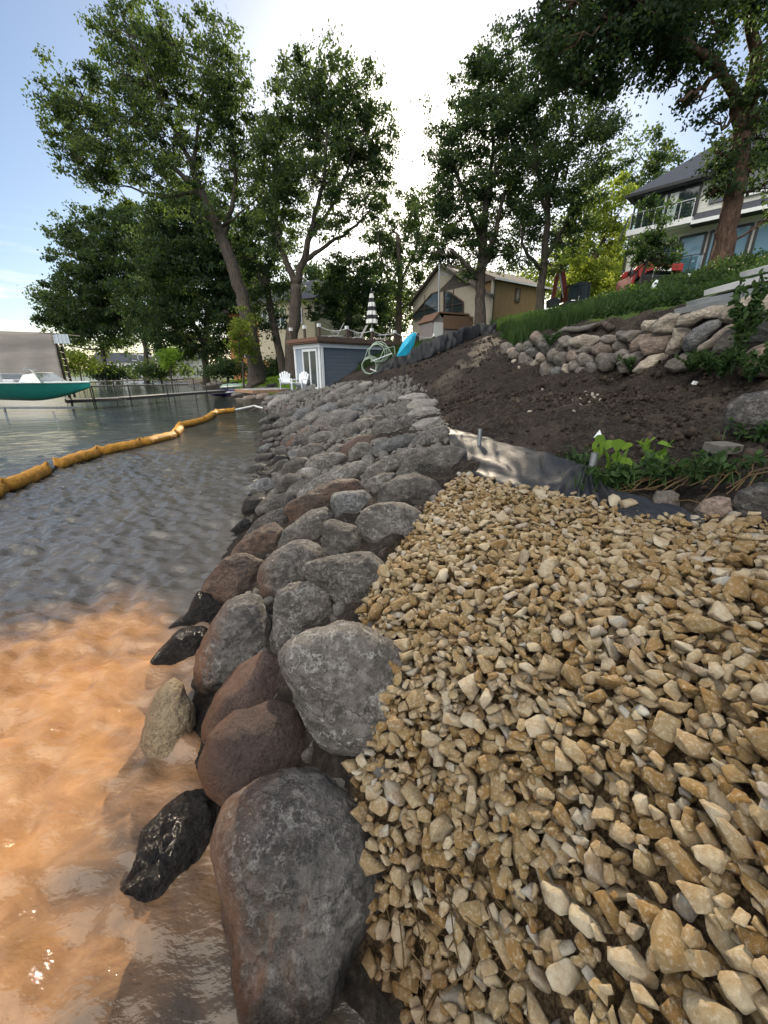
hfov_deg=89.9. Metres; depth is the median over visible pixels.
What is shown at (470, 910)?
gravel stone
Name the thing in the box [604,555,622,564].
gravel stone
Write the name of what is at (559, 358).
wall stone
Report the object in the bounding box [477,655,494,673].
gravel stone
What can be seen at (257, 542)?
boulder
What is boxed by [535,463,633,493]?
weed
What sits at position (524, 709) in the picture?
gravel stone
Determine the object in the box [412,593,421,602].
gravel stone
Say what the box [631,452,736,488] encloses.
weed
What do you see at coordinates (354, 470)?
boulder
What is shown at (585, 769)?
gravel stone
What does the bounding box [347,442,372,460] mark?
boulder
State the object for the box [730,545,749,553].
gravel stone
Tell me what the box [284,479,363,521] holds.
boulder
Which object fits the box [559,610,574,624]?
gravel stone
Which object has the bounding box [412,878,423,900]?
gravel stone
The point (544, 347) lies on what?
wall stone
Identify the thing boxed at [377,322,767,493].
soil clods
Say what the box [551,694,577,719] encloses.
gravel stone
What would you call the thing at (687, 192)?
balcony railing
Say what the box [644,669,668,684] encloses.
gravel stone
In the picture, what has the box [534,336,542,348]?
wall stone
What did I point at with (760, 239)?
window
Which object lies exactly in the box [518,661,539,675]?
gravel stone
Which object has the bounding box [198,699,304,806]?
boulder
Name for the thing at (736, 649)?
gravel stone
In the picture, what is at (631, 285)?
bright shrub
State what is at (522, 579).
gravel stone
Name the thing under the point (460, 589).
gravel stone
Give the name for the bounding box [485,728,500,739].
gravel stone
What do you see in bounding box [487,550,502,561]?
gravel stone
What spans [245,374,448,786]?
rubble
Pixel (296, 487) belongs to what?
boulder
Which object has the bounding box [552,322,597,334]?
log
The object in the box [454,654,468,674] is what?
gravel stone
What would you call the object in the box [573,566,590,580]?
gravel stone
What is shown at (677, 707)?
gravel stone
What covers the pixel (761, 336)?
wall stone
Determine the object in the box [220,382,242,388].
water toy
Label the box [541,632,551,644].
gravel stone
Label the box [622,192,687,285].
young maple
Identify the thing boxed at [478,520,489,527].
gravel stone
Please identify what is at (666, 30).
tree
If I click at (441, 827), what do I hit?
gravel stone
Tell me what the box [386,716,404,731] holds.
gravel stone
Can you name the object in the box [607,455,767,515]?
dry stems
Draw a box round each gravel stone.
[341,759,356,772]
[350,801,370,824]
[355,604,366,613]
[359,849,385,875]
[362,773,375,786]
[367,602,383,621]
[369,795,389,815]
[375,721,387,732]
[375,917,389,939]
[377,564,390,576]
[378,691,396,703]
[383,778,405,806]
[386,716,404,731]
[389,864,411,889]
[390,596,409,610]
[391,568,407,577]
[394,556,401,563]
[394,638,411,652]
[394,926,414,968]
[397,761,412,774]
[399,649,414,662]
[399,968,418,993]
[400,560,411,568]
[400,779,424,808]
[402,609,415,622]
[405,737,419,758]
[405,825,421,844]
[405,854,420,872]
[406,687,429,709]
[412,543,420,552]
[412,563,420,573]
[412,583,423,591]
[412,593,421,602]
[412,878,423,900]
[415,618,430,627]
[416,806,431,822]
[418,569,427,574]
[419,633,431,647]
[419,645,432,657]
[420,591,429,599]
[421,730,441,747]
[421,823,433,849]
[423,904,452,928]
[425,692,441,703]
[426,561,438,570]
[429,612,455,629]
[429,850,448,867]
[430,812,453,842]
[432,596,443,605]
[432,792,450,811]
[433,516,440,523]
[433,745,444,766]
[435,568,447,583]
[436,638,449,649]
[437,565,447,568]
[438,739,455,755]
[442,711,463,727]
[449,623,462,635]
[450,566,460,571]
[451,649,463,661]
[452,885,467,907]
[453,828,473,848]
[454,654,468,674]
[454,739,466,752]
[454,939,472,969]
[457,586,465,594]
[457,672,481,701]
[458,758,477,791]
[458,899,484,927]
[460,578,474,586]
[460,598,473,615]
[460,711,478,727]
[462,504,474,512]
[463,561,476,567]
[464,750,482,767]
[465,523,479,530]
[472,719,486,733]
[474,826,490,846]
[475,589,485,604]
[475,613,487,619]
[475,646,498,659]
[475,928,491,960]
[476,781,489,801]
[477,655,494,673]
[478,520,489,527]
[478,688,493,708]
[478,753,500,772]
[482,564,495,574]
[483,533,493,542]
[483,740,498,754]
[483,841,501,868]
[485,703,499,715]
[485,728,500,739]
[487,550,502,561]
[487,584,504,593]
[489,861,506,900]
[490,539,507,549]
[490,774,504,801]
[490,989,509,1019]
[495,656,506,668]
[496,510,508,523]
[497,866,512,888]
[498,790,515,806]
[501,709,517,725]
[503,539,513,549]
[503,590,523,599]
[503,932,526,969]
[504,607,517,613]
[505,754,520,761]
[506,735,530,751]
[506,766,523,780]
[508,552,518,563]
[509,801,532,829]
[510,731,528,740]
[511,827,537,865]
[512,576,528,582]
[512,606,527,617]
[513,507,527,515]
[514,517,530,522]
[515,522,527,530]
[515,681,537,695]
[516,697,536,717]
[516,719,525,731]
[518,504,529,512]
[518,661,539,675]
[519,489,528,493]
[520,754,537,767]
[521,582,538,595]
[522,565,533,583]
[524,714,554,738]
[525,803,551,822]
[526,959,551,993]
[527,603,539,615]
[527,641,542,651]
[527,777,546,792]
[527,988,549,1023]
[528,546,535,557]
[529,576,541,584]
[530,507,540,515]
[534,489,545,495]
[534,739,576,771]
[534,787,554,800]
[537,559,556,577]
[538,653,563,675]
[539,926,556,954]
[540,846,556,865]
[540,880,571,915]
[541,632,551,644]
[542,531,551,545]
[542,739,558,750]
[542,820,562,838]
[544,498,557,504]
[545,716,556,729]
[545,956,580,995]
[547,556,561,567]
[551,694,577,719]
[552,801,577,833]
[555,746,572,770]
[556,783,578,800]
[558,688,574,695]
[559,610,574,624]
[561,664,588,687]
[561,736,586,765]
[562,717,576,726]
[563,638,576,653]
[564,559,581,567]
[566,695,581,714]
[568,901,602,938]
[572,722,593,736]
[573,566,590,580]
[575,612,586,631]
[575,630,603,651]
[576,578,593,591]
[577,591,591,606]
[577,763,594,775]
[581,671,600,684]
[583,689,607,702]
[583,709,600,724]
[584,846,609,888]
[589,625,607,636]
[590,542,600,550]
[590,840,614,857]
[591,799,616,820]
[592,607,615,617]
[593,890,624,935]
[594,674,629,688]
[596,883,628,902]
[597,513,606,522]
[600,656,615,671]
[601,533,612,542]
[602,635,620,661]
[603,711,637,746]
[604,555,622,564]
[607,615,628,628]
[607,944,659,989]
[609,543,626,548]
[609,820,634,843]
[613,642,629,656]
[615,780,629,796]
[618,498,637,507]
[618,521,629,529]
[622,578,641,589]
[622,634,641,648]
[624,729,646,744]
[629,524,640,532]
[629,536,642,545]
[629,649,649,674]
[629,975,659,1010]
[631,625,647,636]
[632,791,650,815]
[633,849,655,876]
[634,684,663,708]
[634,899,665,924]
[635,592,655,605]
[636,686,658,701]
[638,817,671,838]
[640,765,676,796]
[641,533,656,545]
[641,546,656,556]
[641,578,657,590]
[644,636,663,652]
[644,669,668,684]
[645,630,660,637]
[647,651,657,662]
[648,750,666,770]
[649,908,691,973]
[652,535,669,549]
[652,710,680,742]
[654,586,674,595]
[654,793,682,819]
[655,837,703,884]
[658,597,679,609]
[658,698,692,713]
[659,621,678,642]
[660,550,675,560]
[661,575,683,588]
[663,680,680,701]
[666,562,678,573]
[666,622,689,632]
[670,531,688,539]
[670,819,702,846]
[671,538,687,548]
[673,552,689,562]
[674,640,693,652]
[674,728,713,762]
[674,762,695,776]
[675,880,716,914]
[677,678,699,694]
[679,776,708,799]
[681,661,707,677]
[681,924,706,949]
[682,613,730,632]
[684,948,721,976]
[686,648,702,663]
[691,844,731,874]
[699,799,730,825]
[700,686,721,715]
[701,522,718,532]
[703,539,715,549]
[704,550,720,562]
[704,779,739,828]
[707,600,733,621]
[708,662,725,679]
[711,576,730,585]
[715,817,754,858]
[717,970,761,1014]
[718,514,736,531]
[721,553,742,567]
[721,764,749,783]
[722,576,749,601]
[722,684,740,699]
[723,603,740,616]
[725,642,744,658]
[725,944,758,977]
[726,788,751,803]
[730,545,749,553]
[730,570,752,585]
[730,652,757,669]
[730,701,755,724]
[733,624,752,636]
[739,552,754,567]
[746,515,762,526]
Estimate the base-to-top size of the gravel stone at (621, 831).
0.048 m
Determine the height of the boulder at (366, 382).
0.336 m
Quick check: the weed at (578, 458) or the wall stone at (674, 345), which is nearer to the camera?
the weed at (578, 458)
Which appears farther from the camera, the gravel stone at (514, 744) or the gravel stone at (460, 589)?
the gravel stone at (460, 589)
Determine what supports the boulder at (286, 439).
on the rubble
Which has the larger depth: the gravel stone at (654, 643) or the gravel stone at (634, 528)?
the gravel stone at (634, 528)
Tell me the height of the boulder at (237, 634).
0.600 m
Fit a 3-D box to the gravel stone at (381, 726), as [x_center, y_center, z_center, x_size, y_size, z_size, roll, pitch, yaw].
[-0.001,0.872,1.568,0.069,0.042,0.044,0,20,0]
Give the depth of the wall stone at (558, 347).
10.01 m
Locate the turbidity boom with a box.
[0,405,262,497]
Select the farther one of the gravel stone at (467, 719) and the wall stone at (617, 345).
the wall stone at (617, 345)
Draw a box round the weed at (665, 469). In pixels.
[612,450,707,489]
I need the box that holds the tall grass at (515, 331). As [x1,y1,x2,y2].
[489,289,632,345]
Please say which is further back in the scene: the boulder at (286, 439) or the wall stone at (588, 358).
the boulder at (286, 439)
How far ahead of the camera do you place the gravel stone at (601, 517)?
2.17 m
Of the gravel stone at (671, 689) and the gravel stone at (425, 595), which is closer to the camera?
the gravel stone at (671, 689)
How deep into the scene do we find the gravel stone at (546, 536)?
2.05 m
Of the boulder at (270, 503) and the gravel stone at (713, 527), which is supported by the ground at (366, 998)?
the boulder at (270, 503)
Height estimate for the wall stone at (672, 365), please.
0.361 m
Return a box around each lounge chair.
[324,323,343,336]
[343,325,367,338]
[370,327,390,339]
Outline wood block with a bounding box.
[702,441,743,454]
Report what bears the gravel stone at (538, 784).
on the gravel at (691, 999)
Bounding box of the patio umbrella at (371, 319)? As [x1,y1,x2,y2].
[366,288,377,327]
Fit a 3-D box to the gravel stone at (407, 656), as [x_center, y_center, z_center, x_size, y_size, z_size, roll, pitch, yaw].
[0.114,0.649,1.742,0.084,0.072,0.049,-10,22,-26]
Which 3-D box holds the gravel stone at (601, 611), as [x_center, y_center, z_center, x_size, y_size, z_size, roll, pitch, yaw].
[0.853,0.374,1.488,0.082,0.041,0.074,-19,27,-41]
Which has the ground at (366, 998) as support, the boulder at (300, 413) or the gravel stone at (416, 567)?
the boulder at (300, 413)
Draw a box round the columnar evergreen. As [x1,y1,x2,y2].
[274,357,278,373]
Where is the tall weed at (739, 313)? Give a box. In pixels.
[725,268,767,374]
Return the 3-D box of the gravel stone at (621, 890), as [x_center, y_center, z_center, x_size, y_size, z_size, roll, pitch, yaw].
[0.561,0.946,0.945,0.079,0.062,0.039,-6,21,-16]
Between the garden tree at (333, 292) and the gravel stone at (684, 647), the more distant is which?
the garden tree at (333, 292)
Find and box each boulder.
[120,788,215,902]
[140,678,195,757]
[150,626,207,664]
[168,591,222,628]
[193,593,271,697]
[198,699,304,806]
[201,553,263,604]
[201,651,279,744]
[206,380,223,385]
[210,766,382,1023]
[230,517,253,533]
[231,392,242,396]
[231,522,283,556]
[241,493,266,514]
[242,395,255,398]
[243,462,266,473]
[244,507,288,537]
[248,477,275,491]
[254,453,273,462]
[255,443,272,452]
[255,492,295,515]
[256,393,268,398]
[257,539,324,597]
[258,417,270,423]
[258,424,272,431]
[259,438,274,445]
[261,429,280,439]
[263,407,273,410]
[264,395,276,400]
[264,413,279,421]
[264,459,288,475]
[267,394,292,406]
[269,581,332,655]
[272,417,291,428]
[272,446,287,455]
[272,455,289,464]
[274,473,302,493]
[276,409,294,417]
[278,507,332,547]
[278,620,410,756]
[279,457,307,475]
[280,433,295,446]
[282,419,310,433]
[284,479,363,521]
[285,404,296,409]
[286,432,314,446]
[286,477,315,497]
[288,449,298,459]
[289,394,306,403]
[289,406,313,419]
[294,388,307,394]
[296,443,324,457]
[297,459,373,496]
[299,467,321,477]
[300,425,319,433]
[301,746,312,762]
[302,409,328,422]
[302,551,387,603]
[303,395,314,400]
[304,452,346,470]
[305,384,315,389]
[307,399,325,408]
[307,431,332,443]
[313,411,358,430]
[317,402,338,412]
[320,393,342,402]
[322,519,361,556]
[327,424,358,441]
[329,444,343,451]
[330,384,352,393]
[330,490,372,518]
[330,614,337,621]
[333,409,351,411]
[334,382,344,387]
[336,397,354,407]
[340,435,375,454]
[343,437,353,443]
[346,385,368,395]
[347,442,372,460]
[349,404,367,412]
[353,395,368,402]
[353,418,376,431]
[356,502,424,542]
[358,381,372,385]
[359,409,384,418]
[361,448,417,482]
[363,394,387,406]
[364,472,395,492]
[368,415,383,420]
[369,381,390,392]
[369,433,416,455]
[370,437,388,444]
[371,418,403,435]
[377,472,442,505]
[380,404,408,417]
[384,391,401,399]
[396,415,413,428]
[396,445,466,475]
[397,393,426,401]
[397,400,410,405]
[406,399,438,409]
[408,407,439,416]
[408,425,449,447]
[412,417,443,430]
[652,490,679,505]
[694,496,732,522]
[723,390,767,441]
[731,482,767,523]
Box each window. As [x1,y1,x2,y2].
[279,307,285,327]
[412,291,437,319]
[443,289,463,312]
[514,288,520,301]
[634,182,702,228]
[679,231,707,272]
[702,230,714,268]
[708,178,722,203]
[734,222,754,256]
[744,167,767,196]
[749,220,767,254]
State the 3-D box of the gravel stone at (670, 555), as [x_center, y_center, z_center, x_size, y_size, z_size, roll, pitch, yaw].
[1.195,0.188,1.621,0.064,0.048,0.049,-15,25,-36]
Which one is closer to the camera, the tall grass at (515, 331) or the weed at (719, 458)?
the weed at (719, 458)
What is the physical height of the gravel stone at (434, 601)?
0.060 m
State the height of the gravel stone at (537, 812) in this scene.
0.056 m
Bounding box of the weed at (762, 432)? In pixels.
[704,417,767,442]
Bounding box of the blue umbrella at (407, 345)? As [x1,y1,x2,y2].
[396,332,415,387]
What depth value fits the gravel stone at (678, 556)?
1.62 m
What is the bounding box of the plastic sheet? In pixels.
[447,426,704,530]
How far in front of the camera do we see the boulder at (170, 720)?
2.07 m
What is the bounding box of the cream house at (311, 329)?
[253,280,363,360]
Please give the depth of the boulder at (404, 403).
11.33 m
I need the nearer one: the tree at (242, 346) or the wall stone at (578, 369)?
the wall stone at (578, 369)
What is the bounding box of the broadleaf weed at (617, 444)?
[592,435,632,470]
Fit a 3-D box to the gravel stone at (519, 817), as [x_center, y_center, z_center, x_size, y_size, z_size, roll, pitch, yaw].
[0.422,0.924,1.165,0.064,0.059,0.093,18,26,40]
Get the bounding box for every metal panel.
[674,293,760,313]
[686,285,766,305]
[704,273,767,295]
[740,265,767,276]
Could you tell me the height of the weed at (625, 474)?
0.206 m
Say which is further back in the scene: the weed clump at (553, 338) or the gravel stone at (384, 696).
the weed clump at (553, 338)
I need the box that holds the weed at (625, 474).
[574,456,661,489]
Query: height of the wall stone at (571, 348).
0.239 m
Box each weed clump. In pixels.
[542,329,562,345]
[616,354,636,372]
[674,351,708,372]
[687,347,730,375]
[699,352,751,377]
[733,347,767,382]
[749,340,767,375]
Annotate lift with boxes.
[0,331,82,414]
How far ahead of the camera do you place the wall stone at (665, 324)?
7.33 m
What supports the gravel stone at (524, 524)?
on the gravel at (691, 999)
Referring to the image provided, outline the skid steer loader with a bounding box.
[616,242,684,290]
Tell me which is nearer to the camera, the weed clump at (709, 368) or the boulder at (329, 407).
the weed clump at (709, 368)
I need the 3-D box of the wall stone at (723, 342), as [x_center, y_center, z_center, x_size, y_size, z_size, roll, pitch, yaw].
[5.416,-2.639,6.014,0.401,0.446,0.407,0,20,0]
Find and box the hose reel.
[361,341,394,373]
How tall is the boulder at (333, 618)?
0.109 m
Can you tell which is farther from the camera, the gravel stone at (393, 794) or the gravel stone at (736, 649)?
the gravel stone at (393, 794)
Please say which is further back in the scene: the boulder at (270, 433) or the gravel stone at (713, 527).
the boulder at (270, 433)
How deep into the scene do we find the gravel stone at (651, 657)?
1.22 m
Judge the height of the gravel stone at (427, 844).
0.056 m
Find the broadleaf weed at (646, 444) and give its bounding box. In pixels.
[637,437,673,464]
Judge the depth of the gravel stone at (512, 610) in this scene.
1.67 m
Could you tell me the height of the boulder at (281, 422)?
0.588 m
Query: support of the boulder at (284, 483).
on the ground at (366, 998)
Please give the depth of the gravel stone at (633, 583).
1.51 m
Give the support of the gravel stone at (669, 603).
on the gravel at (691, 999)
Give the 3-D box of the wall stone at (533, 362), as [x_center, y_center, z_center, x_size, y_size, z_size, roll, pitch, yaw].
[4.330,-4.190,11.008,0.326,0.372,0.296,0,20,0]
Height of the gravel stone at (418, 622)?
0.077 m
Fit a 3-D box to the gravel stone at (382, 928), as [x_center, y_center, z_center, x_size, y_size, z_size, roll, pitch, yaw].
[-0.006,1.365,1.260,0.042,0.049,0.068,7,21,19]
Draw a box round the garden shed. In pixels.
[417,311,473,339]
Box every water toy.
[210,387,234,395]
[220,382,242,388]
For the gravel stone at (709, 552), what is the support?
on the gravel at (691, 999)
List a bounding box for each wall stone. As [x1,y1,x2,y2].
[500,342,512,354]
[506,347,514,354]
[508,350,519,359]
[515,343,522,352]
[518,352,532,362]
[522,341,534,351]
[525,347,540,357]
[529,331,541,345]
[530,360,538,365]
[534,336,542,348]
[535,352,545,362]
[538,338,555,354]
[539,360,555,375]
[546,348,558,362]
[550,366,560,374]
[553,351,567,366]
[554,343,565,351]
[558,335,571,348]
[561,363,568,372]
[566,350,577,362]
[568,334,599,347]
[568,346,578,350]
[568,360,581,371]
[575,345,593,353]
[575,367,584,372]
[576,352,588,365]
[582,355,595,367]
[585,360,596,371]
[592,342,612,355]
[595,353,604,362]
[597,353,615,372]
[599,334,617,344]
[610,353,617,365]
[612,341,628,351]
[614,349,630,360]
[615,330,629,343]
[616,351,646,373]
[617,330,643,342]
[629,333,651,352]
[632,353,667,373]
[637,334,671,355]
[641,320,656,331]
[651,313,680,334]
[664,353,701,372]
[665,328,690,355]
[676,305,723,326]
[682,319,721,352]
[697,324,733,351]
[711,329,740,354]
[718,294,767,323]
[738,343,767,377]
[741,317,767,342]
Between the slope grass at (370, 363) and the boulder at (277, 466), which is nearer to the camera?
the boulder at (277, 466)
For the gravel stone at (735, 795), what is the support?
on the gravel stone at (717, 796)
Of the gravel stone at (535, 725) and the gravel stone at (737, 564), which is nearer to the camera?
the gravel stone at (535, 725)
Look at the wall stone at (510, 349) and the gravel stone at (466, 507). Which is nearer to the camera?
the gravel stone at (466, 507)
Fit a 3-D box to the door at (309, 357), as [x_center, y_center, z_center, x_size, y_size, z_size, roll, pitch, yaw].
[-4.074,-7.891,21.329,0.066,2.100,1.530,-17,26,-38]
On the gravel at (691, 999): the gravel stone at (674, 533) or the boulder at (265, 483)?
the gravel stone at (674, 533)
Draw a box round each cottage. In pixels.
[94,353,156,376]
[153,348,209,378]
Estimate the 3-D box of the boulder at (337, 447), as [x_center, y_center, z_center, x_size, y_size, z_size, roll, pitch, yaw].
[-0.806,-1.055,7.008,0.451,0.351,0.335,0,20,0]
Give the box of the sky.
[0,0,767,368]
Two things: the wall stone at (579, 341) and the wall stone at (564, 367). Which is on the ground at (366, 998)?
the wall stone at (564, 367)
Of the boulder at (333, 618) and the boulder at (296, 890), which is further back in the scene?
the boulder at (333, 618)
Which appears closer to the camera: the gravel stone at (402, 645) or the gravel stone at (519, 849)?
the gravel stone at (519, 849)
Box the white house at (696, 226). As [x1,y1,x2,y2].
[619,122,767,280]
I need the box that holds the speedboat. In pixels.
[0,367,90,400]
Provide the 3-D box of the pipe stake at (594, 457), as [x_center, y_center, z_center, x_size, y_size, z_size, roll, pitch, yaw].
[1.477,-0.206,2.768,0.052,0.440,0.051,0,20,0]
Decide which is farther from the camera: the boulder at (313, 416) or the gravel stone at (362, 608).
the boulder at (313, 416)
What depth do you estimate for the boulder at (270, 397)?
20.44 m
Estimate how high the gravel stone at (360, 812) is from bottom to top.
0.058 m
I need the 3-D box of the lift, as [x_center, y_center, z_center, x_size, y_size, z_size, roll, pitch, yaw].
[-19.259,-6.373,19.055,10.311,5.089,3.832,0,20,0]
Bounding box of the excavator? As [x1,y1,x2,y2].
[546,269,590,307]
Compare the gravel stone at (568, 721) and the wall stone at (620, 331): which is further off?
the wall stone at (620, 331)
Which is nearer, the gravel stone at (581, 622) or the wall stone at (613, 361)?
the gravel stone at (581, 622)
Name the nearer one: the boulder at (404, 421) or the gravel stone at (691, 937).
the gravel stone at (691, 937)
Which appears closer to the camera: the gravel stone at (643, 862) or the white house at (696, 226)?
the gravel stone at (643, 862)
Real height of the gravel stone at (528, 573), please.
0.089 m
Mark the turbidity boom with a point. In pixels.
(34, 474)
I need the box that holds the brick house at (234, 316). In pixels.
[222,307,266,379]
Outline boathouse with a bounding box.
[286,323,435,388]
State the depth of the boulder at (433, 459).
4.16 m
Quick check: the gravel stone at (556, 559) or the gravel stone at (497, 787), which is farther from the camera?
the gravel stone at (556, 559)
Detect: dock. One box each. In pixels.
[64,386,121,407]
[74,373,159,384]
[90,376,188,390]
[112,378,233,405]
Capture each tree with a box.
[20,0,270,387]
[22,194,189,382]
[38,303,138,380]
[111,173,263,384]
[207,180,309,375]
[229,18,404,384]
[294,254,348,282]
[302,248,393,339]
[356,181,448,340]
[367,270,412,340]
[404,12,547,324]
[487,0,767,267]
[490,7,641,309]
[502,257,568,303]
[536,160,638,303]
[548,232,628,289]
[592,120,692,197]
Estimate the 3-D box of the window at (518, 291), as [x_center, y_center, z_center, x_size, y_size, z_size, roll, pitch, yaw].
[10.624,-17.226,30.613,0.587,0.962,0.078,-13,24,-32]
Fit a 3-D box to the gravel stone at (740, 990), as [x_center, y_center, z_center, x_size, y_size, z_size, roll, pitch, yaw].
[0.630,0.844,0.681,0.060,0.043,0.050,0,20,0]
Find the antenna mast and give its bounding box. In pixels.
[438,246,447,311]
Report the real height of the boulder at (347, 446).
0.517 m
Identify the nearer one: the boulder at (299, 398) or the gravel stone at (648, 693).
the gravel stone at (648, 693)
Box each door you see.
[302,348,318,388]
[433,322,442,336]
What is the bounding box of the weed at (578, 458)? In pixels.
[539,445,606,466]
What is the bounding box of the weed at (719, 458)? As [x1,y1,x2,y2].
[679,447,767,486]
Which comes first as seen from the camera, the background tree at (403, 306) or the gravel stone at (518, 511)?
the gravel stone at (518, 511)
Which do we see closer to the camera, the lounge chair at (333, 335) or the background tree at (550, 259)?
the lounge chair at (333, 335)
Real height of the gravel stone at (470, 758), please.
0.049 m
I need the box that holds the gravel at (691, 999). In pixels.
[350,471,767,1023]
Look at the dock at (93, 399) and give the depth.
21.05 m
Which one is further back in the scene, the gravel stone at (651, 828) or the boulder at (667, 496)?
the boulder at (667, 496)
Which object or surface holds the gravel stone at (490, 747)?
on the gravel stone at (488, 762)
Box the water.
[0,376,365,1023]
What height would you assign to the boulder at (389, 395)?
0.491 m
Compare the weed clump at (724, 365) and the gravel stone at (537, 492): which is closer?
the gravel stone at (537, 492)
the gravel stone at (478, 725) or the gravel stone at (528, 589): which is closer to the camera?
the gravel stone at (478, 725)
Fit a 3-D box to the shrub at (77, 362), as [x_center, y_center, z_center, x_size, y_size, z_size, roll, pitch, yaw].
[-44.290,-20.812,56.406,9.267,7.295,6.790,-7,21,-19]
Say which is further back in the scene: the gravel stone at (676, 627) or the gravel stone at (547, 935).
the gravel stone at (676, 627)
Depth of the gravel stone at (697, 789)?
0.92 m
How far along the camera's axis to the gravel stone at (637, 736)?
1.09 m
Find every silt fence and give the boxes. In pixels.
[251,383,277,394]
[373,323,496,375]
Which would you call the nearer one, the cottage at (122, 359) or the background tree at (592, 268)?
the background tree at (592, 268)
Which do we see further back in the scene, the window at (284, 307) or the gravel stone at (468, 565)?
the window at (284, 307)
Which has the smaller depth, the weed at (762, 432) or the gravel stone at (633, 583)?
the gravel stone at (633, 583)
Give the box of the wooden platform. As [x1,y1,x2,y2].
[234,388,289,393]
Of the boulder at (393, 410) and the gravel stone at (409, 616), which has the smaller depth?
the gravel stone at (409, 616)
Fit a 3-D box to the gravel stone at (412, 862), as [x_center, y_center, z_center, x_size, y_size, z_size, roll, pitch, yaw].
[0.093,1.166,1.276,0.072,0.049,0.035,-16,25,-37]
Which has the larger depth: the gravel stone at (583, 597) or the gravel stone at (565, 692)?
the gravel stone at (583, 597)
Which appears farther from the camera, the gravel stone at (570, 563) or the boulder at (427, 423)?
the boulder at (427, 423)
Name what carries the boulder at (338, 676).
on the ground at (366, 998)
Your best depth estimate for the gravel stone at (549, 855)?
1.06 m
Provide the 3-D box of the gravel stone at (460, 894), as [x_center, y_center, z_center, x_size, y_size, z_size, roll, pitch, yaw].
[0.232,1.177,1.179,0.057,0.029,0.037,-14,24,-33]
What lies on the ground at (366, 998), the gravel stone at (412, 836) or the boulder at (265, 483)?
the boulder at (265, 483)
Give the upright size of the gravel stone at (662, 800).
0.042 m
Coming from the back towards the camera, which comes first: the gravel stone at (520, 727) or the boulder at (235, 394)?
the boulder at (235, 394)
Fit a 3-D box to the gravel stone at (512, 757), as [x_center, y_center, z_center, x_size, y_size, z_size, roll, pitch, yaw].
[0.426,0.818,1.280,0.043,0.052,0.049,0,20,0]
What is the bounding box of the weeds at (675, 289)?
[498,248,767,338]
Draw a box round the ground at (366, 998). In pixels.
[66,280,767,1023]
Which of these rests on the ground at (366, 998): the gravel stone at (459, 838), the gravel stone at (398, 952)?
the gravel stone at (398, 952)
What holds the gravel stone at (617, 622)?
on the gravel at (691, 999)
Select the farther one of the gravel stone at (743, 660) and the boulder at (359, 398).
the boulder at (359, 398)
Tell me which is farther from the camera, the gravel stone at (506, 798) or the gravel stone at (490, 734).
the gravel stone at (490, 734)
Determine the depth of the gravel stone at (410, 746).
1.46 m
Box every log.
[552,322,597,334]
[592,320,615,332]
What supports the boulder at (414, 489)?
on the ground at (366, 998)
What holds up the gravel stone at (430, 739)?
on the gravel at (691, 999)
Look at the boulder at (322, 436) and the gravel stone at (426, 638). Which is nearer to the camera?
the gravel stone at (426, 638)
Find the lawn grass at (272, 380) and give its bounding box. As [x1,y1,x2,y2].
[223,375,295,394]
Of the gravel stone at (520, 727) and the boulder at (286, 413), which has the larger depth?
the boulder at (286, 413)
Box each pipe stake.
[477,429,481,445]
[589,452,598,476]
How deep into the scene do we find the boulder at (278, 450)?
8.82 m
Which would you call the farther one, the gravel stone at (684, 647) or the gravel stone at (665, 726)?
the gravel stone at (684, 647)
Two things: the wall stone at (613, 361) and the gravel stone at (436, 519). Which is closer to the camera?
the gravel stone at (436, 519)
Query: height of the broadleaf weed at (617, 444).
0.354 m
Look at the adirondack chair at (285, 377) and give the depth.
22.22 m
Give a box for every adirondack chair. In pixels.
[279,371,291,389]
[291,371,308,389]
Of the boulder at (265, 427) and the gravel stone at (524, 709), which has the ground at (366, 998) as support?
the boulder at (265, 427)
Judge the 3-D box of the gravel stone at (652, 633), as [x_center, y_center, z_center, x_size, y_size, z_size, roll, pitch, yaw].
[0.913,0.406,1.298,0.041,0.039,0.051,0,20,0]
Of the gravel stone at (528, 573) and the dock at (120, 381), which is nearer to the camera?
the gravel stone at (528, 573)
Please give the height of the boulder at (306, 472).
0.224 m
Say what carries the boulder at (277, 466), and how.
on the rubble
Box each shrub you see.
[57,343,109,380]
[82,357,136,381]
[120,353,200,383]
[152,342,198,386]
[186,353,247,383]
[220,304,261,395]
[246,347,278,377]
[363,320,411,340]
[630,284,645,291]
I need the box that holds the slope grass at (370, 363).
[357,337,435,370]
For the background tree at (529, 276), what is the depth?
43.42 m
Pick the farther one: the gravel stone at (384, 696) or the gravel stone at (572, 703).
the gravel stone at (384, 696)
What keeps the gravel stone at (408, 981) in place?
on the gravel at (691, 999)
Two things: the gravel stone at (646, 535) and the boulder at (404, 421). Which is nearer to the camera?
the gravel stone at (646, 535)
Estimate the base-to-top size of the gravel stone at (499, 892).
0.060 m
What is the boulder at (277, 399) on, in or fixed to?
on the ground at (366, 998)
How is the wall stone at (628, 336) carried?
on the wall stone at (620, 331)
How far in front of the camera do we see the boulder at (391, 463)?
4.76 m
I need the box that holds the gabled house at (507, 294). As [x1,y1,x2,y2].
[408,263,552,339]
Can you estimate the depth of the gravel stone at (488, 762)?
1.28 m
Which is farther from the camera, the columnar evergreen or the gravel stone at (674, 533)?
the columnar evergreen
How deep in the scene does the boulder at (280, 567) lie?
2.93 m

